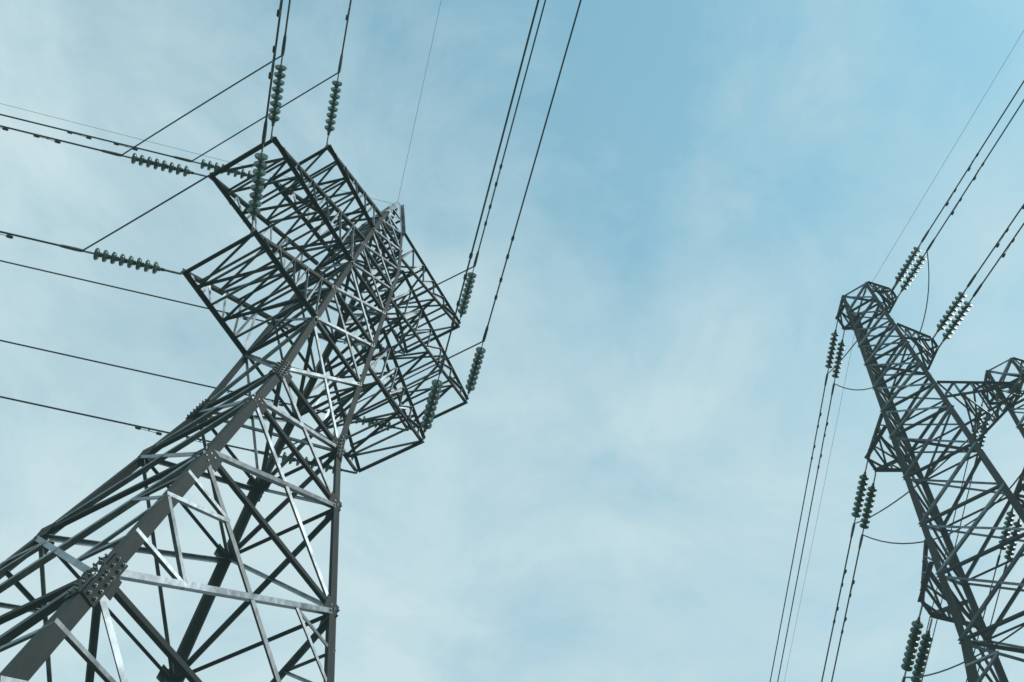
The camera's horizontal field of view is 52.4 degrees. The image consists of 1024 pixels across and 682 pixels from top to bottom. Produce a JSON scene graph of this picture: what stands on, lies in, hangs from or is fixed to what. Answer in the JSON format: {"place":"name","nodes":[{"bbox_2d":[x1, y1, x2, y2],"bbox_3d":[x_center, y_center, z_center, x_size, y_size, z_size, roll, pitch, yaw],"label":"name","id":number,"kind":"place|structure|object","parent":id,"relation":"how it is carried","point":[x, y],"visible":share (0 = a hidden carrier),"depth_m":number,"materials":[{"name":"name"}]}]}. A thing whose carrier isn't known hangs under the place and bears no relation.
{"place":"outdoors","nodes":[
{"label":"outdoors","id":0,"kind":"place"},
{"bbox_2d":[0,0,1023,681],"bbox_3d":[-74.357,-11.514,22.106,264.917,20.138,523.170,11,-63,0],"label":"conductors","id":1,"kind":"object","parent":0,"point":[136,148],"visible":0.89,"depth_m":22.63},
{"bbox_2d":[0,3,1023,679],"bbox_3d":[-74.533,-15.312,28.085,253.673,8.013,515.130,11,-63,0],"label":"earthwire","id":2,"kind":"object","parent":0,"point":[400,189],"visible":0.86,"depth_m":27.44,"materials":[{"name":"grey metal"}]},
{"bbox_2d":[0,0,1023,681],"label":"sky","id":3,"kind":"structure","parent":0,"point":[617,492],"materials":[{"name":"blue"}]},
{"label":"ground","id":4,"kind":"structure","parent":0,"visible":0},
{"bbox_2d":[0,136,468,681],"bbox_3d":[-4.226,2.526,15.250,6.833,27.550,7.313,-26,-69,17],"label":"angle tension tower","id":5,"kind":"structure","parent":4,"relation":"on","point":[88,588],"depth_m":16.75,"materials":[{"name":"metal"}]},
{"bbox_2d":[58,34,1023,681],"bbox_3d":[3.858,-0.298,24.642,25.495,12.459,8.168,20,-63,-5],"label":"insulator strings","id":6,"kind":"object","parent":5,"relation":"attached to","point":[912,648],"visible":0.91,"depth_m":22.07,"materials":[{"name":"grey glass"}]},
{"bbox_2d":[835,281,1023,681],"bbox_3d":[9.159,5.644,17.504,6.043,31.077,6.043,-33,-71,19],"label":"tower","id":7,"kind":"structure","parent":4,"relation":"on","point":[955,608],"depth_m":23.21,"materials":[{"name":"metal"}]},
{"bbox_2d":[983,357,1023,508],"bbox_3d":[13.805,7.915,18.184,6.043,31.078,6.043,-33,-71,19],"label":"tower","id":8,"kind":"structure","parent":4,"relation":"on","point":[988,376],"depth_m":31.18,"materials":[{"name":"metal"}]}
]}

